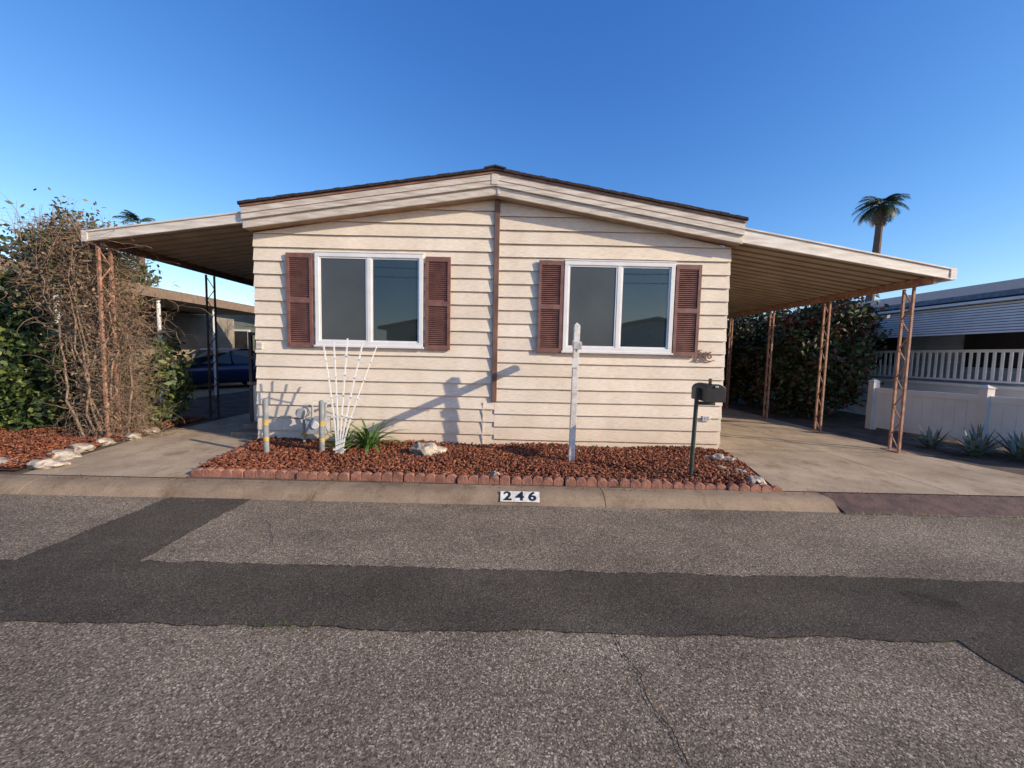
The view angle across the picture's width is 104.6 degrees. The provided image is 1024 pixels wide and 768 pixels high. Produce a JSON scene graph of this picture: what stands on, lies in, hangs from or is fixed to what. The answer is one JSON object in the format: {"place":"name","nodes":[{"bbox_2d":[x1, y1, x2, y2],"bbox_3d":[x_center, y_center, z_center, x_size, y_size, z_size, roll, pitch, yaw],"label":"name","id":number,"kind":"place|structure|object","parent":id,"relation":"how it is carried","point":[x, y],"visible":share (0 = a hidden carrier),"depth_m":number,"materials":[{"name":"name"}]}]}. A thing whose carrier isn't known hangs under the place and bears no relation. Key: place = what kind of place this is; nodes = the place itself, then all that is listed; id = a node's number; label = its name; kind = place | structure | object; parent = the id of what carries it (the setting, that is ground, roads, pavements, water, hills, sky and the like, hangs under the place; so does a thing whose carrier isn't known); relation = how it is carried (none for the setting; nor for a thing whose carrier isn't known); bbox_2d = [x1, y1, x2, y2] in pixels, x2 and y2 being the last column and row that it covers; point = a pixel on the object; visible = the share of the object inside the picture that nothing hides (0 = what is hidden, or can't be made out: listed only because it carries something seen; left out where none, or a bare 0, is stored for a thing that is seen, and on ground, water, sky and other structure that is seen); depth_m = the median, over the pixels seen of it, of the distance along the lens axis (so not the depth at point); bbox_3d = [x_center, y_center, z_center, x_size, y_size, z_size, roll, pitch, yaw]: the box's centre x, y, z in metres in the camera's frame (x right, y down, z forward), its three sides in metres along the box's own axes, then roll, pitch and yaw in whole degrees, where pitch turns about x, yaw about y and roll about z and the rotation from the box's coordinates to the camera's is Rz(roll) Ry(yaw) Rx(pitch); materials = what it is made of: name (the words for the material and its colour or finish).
{"place":"outdoors","nodes":[
{"label":"outdoors","id":0,"kind":"place"},
{"bbox_2d":[99,382,248,407],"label":"driveway","id":1,"kind":"structure","parent":0,"point":[226,388],"depth_m":13.95,"materials":[{"name":"concrete"}]},
{"bbox_2d":[148,348,255,390],"bbox_3d":[-11.008,-0.599,14.589,2.120,1.466,4.460,5,5,38],"label":"parked car","id":2,"kind":"object","parent":1,"relation":"on","point":[233,365],"visible":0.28,"depth_m":14.21,"materials":[{"name":"blue metal"}]},
{"bbox_2d":[321,258,365,339],"bbox_3d":[-2.562,-1.287,6.039,0.740,1.270,0.006,1,4,0],"label":"window screen pane","id":3,"kind":"object","parent":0,"point":[343,299],"visible":1,"depth_m":6.04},
{"bbox_2d":[373,259,417,340],"bbox_3d":[-1.782,-1.270,6.040,0.740,1.270,0.004,1,4,0],"label":"window glass pane","id":4,"kind":"object","parent":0,"point":[395,300],"visible":1,"depth_m":6.04,"materials":[{"name":"blue glass"}]},
{"bbox_2d":[256,210,728,443],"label":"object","id":5,"kind":"object","parent":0,"point":[487,265],"visible":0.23,"depth_m":6.03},
{"bbox_2d":[244,195,740,247],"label":"soffit","id":6,"kind":"structure","parent":5,"relation":"attached to","point":[466,201],"depth_m":5.90,"materials":[{"name":"beige wood"}]},
{"bbox_2d":[240,174,744,243],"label":"fascia","id":7,"kind":"structure","parent":6,"relation":"attached to","point":[470,186],"depth_m":5.74,"materials":[{"name":"paint"}]},
{"bbox_2d":[240,180,744,229],"bbox_3d":[-0.272,-2.639,5.736,7.340,0.630,0.005,1,4,0],"label":"fascia groove","id":8,"kind":"object","parent":7,"relation":"attached to","point":[490,180],"visible":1,"depth_m":5.73},
{"bbox_2d":[239,171,746,222],"bbox_3d":[-0.270,-2.746,5.750,7.360,0.650,0.070,1,4,0],"label":"drip edge","id":9,"kind":"object","parent":7,"relation":"attached to","point":[486,173],"visible":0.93,"depth_m":5.72,"materials":[{"name":"brown metal"}]},
{"bbox_2d":[491,173,498,193],"bbox_3d":[-0.240,-2.896,5.732,0.112,0.275,0.042,1,4,0],"label":"fascia joint","id":10,"kind":"object","parent":7,"relation":"attached to","point":[495,177],"visible":1,"depth_m":5.71,"materials":[{"name":"paint"}]},
{"bbox_2d":[237,164,748,244],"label":"roof shingles","id":11,"kind":"object","parent":5,"relation":"on","point":[494,167],"visible":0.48,"depth_m":5.69,"materials":[{"name":"brown"}]},
{"bbox_2d":[0,494,1023,767],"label":"road","id":12,"kind":"structure","parent":0,"point":[124,694],"depth_m":1.94,"materials":[{"name":"grey asphalt"}]},
{"bbox_2d":[0,497,1023,681],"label":"asphalt patch","id":13,"kind":"object","parent":12,"relation":"on","point":[101,574],"visible":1,"depth_m":2.52,"materials":[{"name":"black asphalt"}]},
{"bbox_2d":[9,497,1023,767],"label":"road cracks","id":14,"kind":"object","parent":12,"relation":"on","point":[535,629],"visible":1,"depth_m":2.22,"materials":[{"name":"black asphalt"}]},
{"bbox_2d":[822,492,1023,517],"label":"asphalt patch","id":15,"kind":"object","parent":12,"relation":"on","point":[944,505],"depth_m":4.21,"materials":[{"name":"grey asphalt"}]},
{"bbox_2d":[0,391,1023,496],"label":"yard","id":16,"kind":"structure","parent":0,"point":[849,425],"depth_m":7.81,"materials":[{"name":"concrete"}]},
{"bbox_2d":[0,215,161,307],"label":"shade tree","id":17,"kind":"object","parent":16,"relation":"on","point":[145,269],"visible":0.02,"depth_m":12.61,"materials":[{"name":"green plant"}]},
{"bbox_2d":[0,416,206,469],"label":"mulch bed","id":18,"kind":"object","parent":16,"relation":"on","point":[40,445],"visible":0.38,"depth_m":5.75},
{"bbox_2d":[0,457,19,464],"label":"garden rock","id":19,"kind":"object","parent":18,"relation":"on","point":[3,459],"visible":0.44,"depth_m":4.69,"materials":[{"name":"white stone"}]},
{"bbox_2d":[25,457,70,468],"bbox_3d":[-5.522,0.952,4.708,0.381,0.152,0.344,-2,5,-36],"label":"garden rock","id":20,"kind":"object","parent":18,"relation":"on","point":[46,463],"visible":0.95,"depth_m":4.63,"materials":[{"name":"white stone"}]},
{"bbox_2d":[46,449,81,459],"bbox_3d":[-5.749,0.922,5.098,0.383,0.164,0.330,1,4,0],"label":"garden rock","id":21,"kind":"object","parent":18,"relation":"on","point":[67,454],"visible":0.75,"depth_m":5.05,"materials":[{"name":"white stone"}]},
{"bbox_2d":[67,443,95,452],"bbox_3d":[-5.935,0.884,5.447,0.343,0.150,0.252,1,4,0],"label":"garden rock","id":22,"kind":"object","parent":18,"relation":"on","point":[83,447],"visible":0.81,"depth_m":5.40,"materials":[{"name":"white stone"}]},
{"bbox_2d":[0,272,199,431],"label":"garden hedge","id":23,"kind":"object","parent":18,"relation":"on","point":[21,390],"visible":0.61,"depth_m":6.70,"materials":[{"name":"green plant"}]},
{"bbox_2d":[94,438,116,445],"bbox_3d":[-6.002,0.861,5.830,0.261,0.138,0.231,1,4,0],"label":"garden rock","id":24,"kind":"object","parent":18,"relation":"on","point":[109,441],"visible":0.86,"depth_m":5.80,"materials":[{"name":"white stone"}]},
{"bbox_2d":[0,187,212,443],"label":"climbing vine","id":25,"kind":"object","parent":18,"relation":"on","point":[61,249],"visible":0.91,"depth_m":6.08,"materials":[{"name":"brown plant"}]},
{"bbox_2d":[123,432,141,439],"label":"garden rock","id":26,"kind":"object","parent":18,"relation":"on","point":[131,437],"visible":0.71,"depth_m":6.18,"materials":[{"name":"white stone"}]},
{"bbox_2d":[141,427,160,434],"bbox_3d":[-6.041,0.794,6.631,0.260,0.137,0.213,1,4,0],"label":"garden rock","id":27,"kind":"object","parent":18,"relation":"on","point":[151,431],"visible":0.59,"depth_m":6.58,"materials":[{"name":"beige stone"}]},
{"bbox_2d":[0,290,255,390],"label":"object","id":28,"kind":"object","parent":16,"relation":"on","point":[194,326],"visible":0.04,"depth_m":14.48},
{"bbox_2d":[0,258,254,348],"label":"trim","id":29,"kind":"structure","parent":28,"relation":"attached to","point":[241,338],"depth_m":11.18,"materials":[{"name":"white paint"}]},
{"bbox_2d":[1,273,254,314],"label":"roof","id":30,"kind":"structure","parent":28,"relation":"on","point":[169,305],"depth_m":12.92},
{"bbox_2d":[112,210,154,279],"bbox_3d":[-31.407,-7.983,33.505,3.128,12.562,2.908,-3,6,-44],"label":"palm tree","id":31,"kind":"object","parent":16,"relation":"on","point":[129,214],"visible":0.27,"depth_m":32.72,"materials":[{"name":"green plant"}]},
{"bbox_2d":[52,285,216,402],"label":"carport poles","id":32,"kind":"object","parent":16,"relation":"on","point":[159,331],"visible":0.15,"depth_m":10.34,"materials":[{"name":"white metal"}]},
{"bbox_2d":[23,413,257,477],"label":"walkway","id":33,"kind":"structure","parent":16,"relation":"on","point":[183,452],"depth_m":5.36,"materials":[{"name":"concrete"}]},
{"bbox_2d":[231,332,257,436],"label":"porch steps","id":34,"kind":"structure","parent":33,"relation":"on","point":[249,429],"depth_m":6.98,"materials":[{"name":"beige"}]},
{"bbox_2d":[81,211,261,437],"bbox_3d":[-5.172,-1.105,9.659,2.390,3.461,7.531,1,4,0],"label":"carport","id":35,"kind":"object","parent":16,"relation":"on","point":[218,245],"visible":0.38,"depth_m":6.30,"materials":[{"name":"paint"}]},
{"bbox_2d":[239,289,255,328],"bbox_3d":[-8.655,-2.069,15.841,3.698,4.339,3.322,1,4,0],"label":"bare tree","id":36,"kind":"object","parent":16,"relation":"on","point":[249,316],"visible":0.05,"depth_m":15.20,"materials":[{"name":"brown plant"}]},
{"bbox_2d":[199,435,763,485],"bbox_3d":[-0.364,0.998,5.356,7.304,0.156,1.819,1,4,0],"label":"mulch bed","id":37,"kind":"object","parent":16,"relation":"on","point":[638,463],"visible":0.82,"depth_m":5.16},
{"bbox_2d":[262,399,268,452],"bbox_3d":[-3.384,0.591,5.443,0.072,0.775,0.072,1,4,0],"label":"bollard","id":38,"kind":"object","parent":37,"relation":"on","point":[265,411],"visible":0.97,"depth_m":5.42,"materials":[{"name":"grey metal"}]},
{"bbox_2d":[293,401,344,443],"bbox_3d":[-2.901,0.612,5.961,0.784,0.680,0.331,0,4,-14],"label":"gas meter","id":39,"kind":"object","parent":37,"relation":"on","point":[312,421],"visible":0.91,"depth_m":5.91,"materials":[{"name":"white paint"}]},
{"bbox_2d":[319,400,324,450],"bbox_3d":[-2.614,0.608,5.443,0.072,0.775,0.072,1,4,0],"label":"bollard","id":40,"kind":"object","parent":37,"relation":"on","point":[321,426],"visible":0.94,"depth_m":5.42,"materials":[{"name":"grey metal"}]},
{"bbox_2d":[317,426,364,448],"bbox_3d":[-2.477,0.778,5.810,0.844,0.369,0.769,0,4,-17],"label":"agapanthus plant","id":41,"kind":"object","parent":37,"relation":"on","point":[349,437],"visible":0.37,"depth_m":5.82,"materials":[{"name":"green plant"}]},
{"bbox_2d":[323,338,376,453],"bbox_3d":[-2.240,0.192,5.403,0.751,1.628,0.201,1,4,0],"label":"garden trellis","id":42,"kind":"object","parent":37,"relation":"on","point":[338,440],"visible":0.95,"depth_m":5.40,"materials":[{"name":"white paint"}]},
{"bbox_2d":[325,417,408,454],"bbox_3d":[-2.059,0.737,5.819,1.209,0.468,1.347,1,4,0],"label":"agapanthus plant","id":43,"kind":"object","parent":37,"relation":"on","point":[370,440],"visible":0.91,"depth_m":5.71,"materials":[{"name":"green plant"}]},
{"bbox_2d":[253,200,494,444],"bbox_3d":[-2.100,-0.927,6.091,3.700,3.766,0.042,1,4,0],"label":"siding","id":44,"kind":"object","parent":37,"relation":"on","point":[426,395],"visible":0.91,"depth_m":6.12,"materials":[{"name":"beige wood"}]},
{"bbox_2d":[285,252,313,346],"bbox_3d":[-3.230,-1.274,6.029,0.395,1.415,0.034,1,4,0],"label":"shutter","id":45,"kind":"object","parent":44,"relation":"attached to","point":[299,299],"visible":1,"depth_m":6.02,"materials":[{"name":"brown wood"}]},
{"bbox_2d":[313,251,424,348],"bbox_3d":[-2.172,-1.273,6.032,1.680,1.436,0.080,1,4,0],"label":"window","id":46,"kind":"structure","parent":44,"relation":"attached to","point":[369,342],"depth_m":6.02,"materials":[{"name":"white paint"}]},
{"bbox_2d":[425,256,450,349],"bbox_3d":[-1.128,-1.220,6.029,0.380,1.400,0.034,1,4,0],"label":"shutter","id":47,"kind":"object","parent":44,"relation":"attached to","point":[437,297],"visible":1,"depth_m":6.02,"materials":[{"name":"brown wood"}]},
{"bbox_2d":[482,403,483,443],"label":"joint strips","id":48,"kind":"object","parent":44,"relation":"attached to","point":[482,423],"visible":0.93,"depth_m":6.18,"materials":[{"name":"paint"}]},
{"bbox_2d":[256,342,710,420],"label":"wall plates","id":49,"kind":"object","parent":44,"relation":"attached to","point":[259,345],"depth_m":6.11,"materials":[{"name":"paint"}]},
{"bbox_2d":[491,200,499,401],"bbox_3d":[-0.248,-1.242,6.050,0.080,3.040,0.049,1,4,0],"label":"batten","id":50,"kind":"object","parent":44,"relation":"attached to","point":[495,300],"visible":1,"depth_m":6.02,"materials":[{"name":"brown wood"}]},
{"bbox_2d":[409,442,446,455],"bbox_3d":[-1.201,0.949,5.593,0.480,0.257,0.374,3,5,22],"label":"garden rock","id":51,"kind":"object","parent":37,"relation":"on","point":[429,448],"visible":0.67,"depth_m":5.49,"materials":[{"name":"white stone"}]},
{"bbox_2d":[190,442,781,491],"bbox_3d":[-0.303,1.010,5.383,7.262,0.104,1.978,1,4,0],"label":"scalloped edging","id":52,"kind":"object","parent":37,"relation":"on","point":[413,477],"visible":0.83,"depth_m":4.46,"materials":[{"name":"brown brick"}]},
{"bbox_2d":[490,471,501,475],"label":"garden rock","id":53,"kind":"object","parent":37,"relation":"on","point":[492,473],"visible":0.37,"depth_m":4.63,"materials":[{"name":"white stone"}]},
{"bbox_2d":[568,323,581,461],"bbox_3d":[0.830,0.135,5.258,0.109,1.897,1.043,2,4,7],"label":"sign post","id":54,"kind":"object","parent":37,"relation":"on","point":[576,344],"visible":0.86,"depth_m":5.29,"materials":[{"name":"white metal"}]},
{"bbox_2d":[688,378,725,476],"bbox_3d":[2.275,0.544,4.711,0.299,1.226,0.395,1,4,0],"label":"mailbox","id":55,"kind":"object","parent":37,"relation":"on","point":[709,393],"visible":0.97,"depth_m":4.65,"materials":[{"name":"black metal"}]},
{"bbox_2d":[705,384,725,402],"bbox_3d":[2.318,0.106,4.498,0.231,0.210,0.034,1,4,0],"label":"door","id":56,"kind":"structure","parent":55,"relation":"in","point":[716,393],"depth_m":4.50,"materials":[{"name":"black metal"}]},
{"bbox_2d":[703,453,723,460],"bbox_3d":[2.891,1.063,5.635,0.307,0.160,0.267,1,4,0],"label":"garden rock","id":57,"kind":"object","parent":37,"relation":"on","point":[719,456],"visible":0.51,"depth_m":5.59,"materials":[{"name":"white stone"}]},
{"bbox_2d":[723,456,736,462],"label":"garden rock","id":58,"kind":"object","parent":37,"relation":"on","point":[728,458],"visible":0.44,"depth_m":5.52,"materials":[{"name":"white stone"}]},
{"bbox_2d":[732,468,748,473],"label":"garden rock","id":59,"kind":"object","parent":37,"relation":"on","point":[741,470],"visible":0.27,"depth_m":4.90,"materials":[{"name":"white stone"}]},
{"bbox_2d":[747,475,766,484],"bbox_3d":[2.797,1.137,4.586,0.220,0.136,0.230,-1,5,-30],"label":"garden rock","id":60,"kind":"object","parent":37,"relation":"on","point":[754,479],"visible":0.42,"depth_m":4.54,"materials":[{"name":"white stone"}]},
{"bbox_2d":[494,201,731,449],"bbox_3d":[1.519,-0.846,6.091,3.561,3.768,0.042,1,4,0],"label":"siding","id":61,"kind":"object","parent":16,"relation":"on","point":[625,400],"visible":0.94,"depth_m":6.12,"materials":[{"name":"beige wood"}]},
{"bbox_2d":[537,260,563,352],"bbox_3d":[0.584,-1.175,6.030,0.375,1.385,0.034,1,4,0],"label":"shutter","id":62,"kind":"object","parent":61,"relation":"attached to","point":[550,305],"visible":1,"depth_m":6.02,"materials":[{"name":"brown wood"}]},
{"bbox_2d":[561,259,676,354],"bbox_3d":[1.621,-1.162,6.034,1.710,1.401,0.080,1,4,0],"label":"window","id":63,"kind":"structure","parent":61,"relation":"attached to","point":[619,266],"depth_m":6.02,"materials":[{"name":"white paint"}]},
{"bbox_2d":[671,264,702,356],"bbox_3d":[2.663,-1.112,6.031,0.385,1.380,0.034,1,4,0],"label":"shutter","id":64,"kind":"object","parent":61,"relation":"attached to","point":[687,300],"visible":1,"depth_m":6.02,"materials":[{"name":"brown wood"}]},
{"bbox_2d":[697,351,711,358],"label":"house numerals","id":65,"kind":"object","parent":61,"relation":"attached to","point":[705,355],"visible":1,"depth_m":6.08,"materials":[{"name":"metal"}]},
{"bbox_2d":[723,309,793,405],"bbox_3d":[7.671,-0.978,12.901,3.091,3.359,3.368,0,4,-18],"label":"photinia bush","id":66,"kind":"object","parent":16,"relation":"on","point":[745,350],"visible":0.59,"depth_m":12.23,"materials":[{"name":"green plant"}]},
{"bbox_2d":[747,294,895,418],"bbox_3d":[7.658,-0.720,10.068,2.961,3.254,2.497,1,4,0],"label":"photinia bush","id":67,"kind":"object","parent":16,"relation":"on","point":[794,370],"visible":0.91,"depth_m":9.56,"materials":[{"name":"green plant"}]},
{"bbox_2d":[773,310,871,410],"bbox_3d":[8.723,-0.715,11.536,2.712,3.074,2.582,1,4,0],"label":"photinia bush","id":68,"kind":"object","parent":16,"relation":"on","point":[855,402],"visible":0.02,"depth_m":11.17,"materials":[{"name":"green plant"}]},
{"bbox_2d":[852,193,910,300],"bbox_3d":[31.427,-8.355,34.436,3.809,15.958,3.758,5,6,45],"label":"palm tree","id":69,"kind":"object","parent":16,"relation":"on","point":[882,212],"visible":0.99,"depth_m":33.84,"materials":[{"name":"green plant"}]},
{"bbox_2d":[766,376,1023,414],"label":"deck","id":70,"kind":"structure","parent":16,"relation":"on","point":[1006,390],"depth_m":9.19,"materials":[{"name":"white paint"}]},
{"bbox_2d":[752,337,1023,383],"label":"balustrade","id":71,"kind":"object","parent":70,"relation":"on","point":[963,352],"visible":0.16,"depth_m":8.84,"materials":[{"name":"white paint"}]},
{"bbox_2d":[905,423,962,448],"bbox_3d":[7.205,0.893,6.800,0.644,0.420,0.763,1,4,0],"label":"agave plant","id":72,"kind":"object","parent":16,"relation":"on","point":[929,442],"visible":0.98,"depth_m":6.82,"materials":[{"name":"green plant"}]},
{"bbox_2d":[865,379,1023,447],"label":"vinyl fence","id":73,"kind":"object","parent":16,"relation":"on","point":[986,408],"visible":0.81,"depth_m":7.46,"materials":[{"name":"white plastic"}]},
{"bbox_2d":[934,426,1011,456],"bbox_3d":[7.293,0.889,6.264,0.958,0.509,0.860,1,4,0],"label":"agave plant","id":74,"kind":"object","parent":16,"relation":"on","point":[975,448],"visible":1,"depth_m":6.24,"materials":[{"name":"green plant"}]},
{"bbox_2d":[943,424,1007,452],"bbox_3d":[7.713,0.890,6.455,1.022,0.497,0.883,1,4,0],"label":"agave plant","id":75,"kind":"object","parent":16,"relation":"on","point":[975,435],"visible":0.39,"depth_m":6.54,"materials":[{"name":"green plant"}]},
{"bbox_2d":[986,431,1015,455],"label":"agave plant","id":76,"kind":"object","parent":16,"relation":"on","point":[1005,441],"visible":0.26,"depth_m":6.43,"materials":[{"name":"green plant"}]},
{"bbox_2d":[992,431,1023,461],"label":"agave plant","id":77,"kind":"object","parent":16,"relation":"on","point":[1017,449],"visible":0.97,"depth_m":6.02,"materials":[{"name":"green plant"}]},
{"bbox_2d":[0,0,1023,319],"label":"sky","id":78,"kind":"structure","parent":0,"point":[783,116],"materials":[{"name":"blue"}]},
{"bbox_2d":[568,267,615,345],"bbox_3d":[1.224,-1.177,6.041,0.755,1.235,0.006,1,4,0],"label":"window screen pane","id":79,"kind":"object","parent":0,"point":[592,303],"visible":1,"depth_m":6.04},
{"bbox_2d":[620,268,668,347],"bbox_3d":[2.018,-1.159,6.042,0.755,1.235,0.004,1,4,0],"label":"window glass pane","id":80,"kind":"object","parent":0,"point":[644,307],"visible":1,"depth_m":6.04,"materials":[{"name":"glass"}]},
{"bbox_2d":[719,407,1023,495],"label":"driveway","id":81,"kind":"structure","parent":0,"point":[793,466],"depth_m":5.56,"materials":[{"name":"concrete"}]},
{"bbox_2d":[723,227,956,453],"bbox_3d":[4.950,-0.851,9.667,3.200,3.385,7.519,1,4,0],"label":"carport","id":82,"kind":"object","parent":81,"relation":"on","point":[770,272],"visible":0.69,"depth_m":6.59,"materials":[{"name":"paint"}]},
{"bbox_2d":[764,293,1023,385],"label":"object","id":83,"kind":"object","parent":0,"point":[953,342],"depth_m":9.97,"materials":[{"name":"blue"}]},
{"bbox_2d":[735,278,1023,323],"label":"roof","id":84,"kind":"structure","parent":83,"relation":"on","point":[1000,288],"depth_m":9.86,"materials":[{"name":"white metal"}]},
{"bbox_2d":[756,295,1023,337],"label":"awning","id":85,"kind":"object","parent":83,"relation":"attached to","point":[1001,315],"depth_m":8.25,"materials":[{"name":"blue"}]},
{"bbox_2d":[856,332,1023,368],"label":"windows","id":86,"kind":"structure","parent":83,"relation":"attached to","point":[1004,340],"depth_m":9.07,"materials":[{"name":"black glass"}]},
{"bbox_2d":[880,337,1016,381],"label":"siding lines","id":87,"kind":"object","parent":83,"relation":"attached to","point":[945,354],"depth_m":10.13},
{"label":"ground","id":88,"kind":"structure","parent":0,"visible":0},
{"bbox_2d":[0,474,839,511],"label":"kerb","id":89,"kind":"structure","parent":88,"relation":"on","point":[416,493],"depth_m":4.17,"materials":[{"name":"concrete"}]},
{"bbox_2d":[500,491,539,501],"bbox_3d":[0.084,1.180,4.153,0.410,0.078,0.100,1,4,0],"label":"kerb number","id":90,"kind":"object","parent":89,"relation":"on","point":[514,496],"visible":1,"depth_m":4.15,"materials":[{"name":"white paint"}]}
]}

